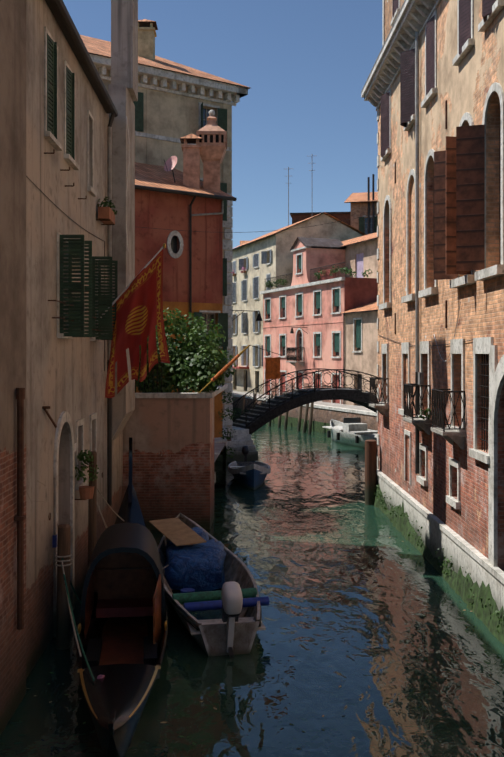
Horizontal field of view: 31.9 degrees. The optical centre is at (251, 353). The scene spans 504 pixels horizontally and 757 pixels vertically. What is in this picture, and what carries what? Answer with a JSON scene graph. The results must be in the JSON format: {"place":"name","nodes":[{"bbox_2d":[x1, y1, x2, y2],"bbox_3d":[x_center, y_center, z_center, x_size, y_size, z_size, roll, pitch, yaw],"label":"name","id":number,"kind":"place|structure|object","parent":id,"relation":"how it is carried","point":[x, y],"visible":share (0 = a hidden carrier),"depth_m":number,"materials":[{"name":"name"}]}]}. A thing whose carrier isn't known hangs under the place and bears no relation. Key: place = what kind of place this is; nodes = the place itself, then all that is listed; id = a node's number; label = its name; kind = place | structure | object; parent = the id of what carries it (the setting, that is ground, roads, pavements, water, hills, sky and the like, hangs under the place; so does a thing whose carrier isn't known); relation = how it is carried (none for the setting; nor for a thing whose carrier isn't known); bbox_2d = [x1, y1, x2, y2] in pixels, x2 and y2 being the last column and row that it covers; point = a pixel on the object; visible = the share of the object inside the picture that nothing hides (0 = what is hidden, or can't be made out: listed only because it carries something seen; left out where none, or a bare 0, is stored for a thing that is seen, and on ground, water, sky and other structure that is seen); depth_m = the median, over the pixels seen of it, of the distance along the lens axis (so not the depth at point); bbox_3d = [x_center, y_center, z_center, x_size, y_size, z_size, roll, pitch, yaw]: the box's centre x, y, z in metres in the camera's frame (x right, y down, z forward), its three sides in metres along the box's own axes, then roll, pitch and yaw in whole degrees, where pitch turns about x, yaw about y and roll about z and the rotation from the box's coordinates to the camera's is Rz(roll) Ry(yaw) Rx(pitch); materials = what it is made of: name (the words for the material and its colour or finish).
{"place":"outdoors","nodes":[
{"label":"outdoors","id":0,"kind":"place"},
{"bbox_2d":[88,451,96,565],"bbox_3d":[-3.061,4.066,16.857,0.182,4.391,0.185,0,0,-1],"label":"mooring pole","id":1,"kind":"object","parent":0,"point":[92,524],"visible":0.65,"depth_m":16.81,"materials":[{"name":"brown wood"}]},
{"bbox_2d":[63,0,381,248],"label":"sky","id":2,"kind":"structure","parent":0,"point":[306,65],"materials":[{"name":"blue"}]},
{"bbox_2d":[0,415,503,756],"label":"water","id":3,"kind":"structure","parent":0,"point":[396,661],"depth_m":13.74,"materials":[{"name":"liquid"}]},
{"bbox_2d":[55,524,71,649],"bbox_3d":[-3.055,4.511,14.263,0.283,3.501,0.268,0,0,-1],"label":"mooring pole","id":4,"kind":"object","parent":3,"relation":"in","point":[62,606],"visible":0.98,"depth_m":14.18,"materials":[{"name":"brown wood"}]},
{"bbox_2d":[0,0,137,734],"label":"building","id":5,"kind":"structure","parent":3,"relation":"in","point":[67,133],"depth_m":14.77,"materials":[{"name":"paint"}]},
{"bbox_2d":[97,243,169,397],"bbox_3d":[-2.638,-0.705,19.123,1.621,3.388,0.628,0,0,8],"label":"flag","id":6,"kind":"object","parent":5,"relation":"attached to","point":[139,309],"visible":1,"depth_m":19.19,"materials":[{"name":"red fabric"}]},
{"bbox_2d":[57,488,168,680],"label":"mooring ropes","id":7,"kind":"object","parent":3,"relation":"in","point":[72,616],"visible":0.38,"depth_m":13.30,"materials":[{"name":"beige fabric"}]},
{"bbox_2d":[77,437,167,756],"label":"gondola","id":8,"kind":"object","parent":3,"relation":"on","point":[124,644],"visible":0.98,"depth_m":13.90,"materials":[{"name":"black paint"}]},
{"bbox_2d":[123,362,227,529],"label":"garden wall","id":9,"kind":"structure","parent":3,"relation":"in","point":[177,450],"depth_m":23.77,"materials":[{"name":"stucco"},{"name":"brick"},{"name":"stone"}]},
{"bbox_2d":[135,307,235,392],"bbox_3d":[-2.102,0.917,25.923,3.351,4.497,3.919,0,0,-1],"label":"garden tree","id":10,"kind":"object","parent":9,"relation":"on","point":[198,360],"visible":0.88,"depth_m":25.03,"materials":[{"name":"green plant"}]},
{"bbox_2d":[199,345,281,392],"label":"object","id":11,"kind":"object","parent":9,"relation":"on","point":[272,368],"visible":0.98,"depth_m":23.83,"materials":[{"name":"wood"},{"name":"orange cloth"}]},
{"bbox_2d":[149,513,268,657],"bbox_3d":[-0.953,4.287,17.102,1.873,1.447,7.516,0,0,-12],"label":"work boat","id":12,"kind":"object","parent":3,"relation":"on","point":[200,560],"visible":0.94,"depth_m":16.36,"materials":[{"name":"grey wood"}]},
{"bbox_2d":[228,446,270,489],"bbox_3d":[-0.109,4.361,33.165,1.609,1.300,4.908,0,0,-1],"label":"blue boat","id":13,"kind":"object","parent":3,"relation":"in","point":[251,474],"visible":0.88,"depth_m":31.50,"materials":[{"name":"blue wood"}]},
{"bbox_2d":[26,512,475,748],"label":"floating leaves","id":14,"kind":"object","parent":3,"relation":"on","point":[271,644],"visible":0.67,"depth_m":12.50,"materials":[{"name":"brown plant"}]},
{"bbox_2d":[241,393,313,434],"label":"wooden mooring poles","id":15,"kind":"object","parent":3,"relation":"in","point":[299,418],"visible":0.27,"depth_m":53.95,"materials":[{"name":"brown wood"}]},
{"bbox_2d":[214,391,377,465],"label":"quay walls","id":16,"kind":"structure","parent":3,"relation":"in","point":[324,413],"depth_m":49.76,"materials":[{"name":"grey stone"}]},
{"bbox_2d":[80,19,261,440],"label":"building","id":17,"kind":"structure","parent":16,"relation":"on","point":[174,103],"depth_m":36.50,"materials":[{"name":"paint"}]},
{"bbox_2d":[135,110,236,454],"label":"red house","id":18,"kind":"structure","parent":16,"relation":"on","point":[168,195],"depth_m":32.12,"materials":[{"name":"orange paint"}]},
{"bbox_2d":[231,212,366,393],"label":"cream house","id":19,"kind":"structure","parent":16,"relation":"on","point":[258,261],"depth_m":72.47,"materials":[{"name":"paint"}]},
{"bbox_2d":[231,368,377,433],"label":"iron bridge","id":20,"kind":"structure","parent":16,"relation":"on","point":[252,419],"depth_m":41.78,"materials":[{"name":"black metal"}]},
{"bbox_2d":[240,167,377,244],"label":"background houses","id":21,"kind":"structure","parent":16,"relation":"on","point":[363,204],"depth_m":74.85,"materials":[{"name":"brick"}]},
{"bbox_2d":[260,232,377,405],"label":"pink house","id":22,"kind":"structure","parent":16,"relation":"on","point":[320,310],"depth_m":59.11,"materials":[{"name":"paint"}]},
{"bbox_2d":[322,417,377,449],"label":"white boat","id":23,"kind":"object","parent":3,"relation":"in","point":[355,432],"visible":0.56,"depth_m":45.90,"materials":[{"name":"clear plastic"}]},
{"bbox_2d":[365,439,376,504],"bbox_3d":[3.746,4.491,27.774,0.390,3.540,0.400,0,0,-1],"label":"mooring post","id":24,"kind":"object","parent":3,"relation":"in","point":[370,465],"visible":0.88,"depth_m":27.61,"materials":[{"name":"brown wood"}]},
{"bbox_2d":[361,0,503,644],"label":"building","id":25,"kind":"structure","parent":3,"relation":"in","point":[439,500],"depth_m":18.75,"materials":[{"name":"brick"}]},
{"bbox_2d":[26,100,472,604],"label":"wall fittings","id":26,"kind":"object","parent":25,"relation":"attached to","point":[54,540],"depth_m":16.62,"materials":[{"name":"black metal"}]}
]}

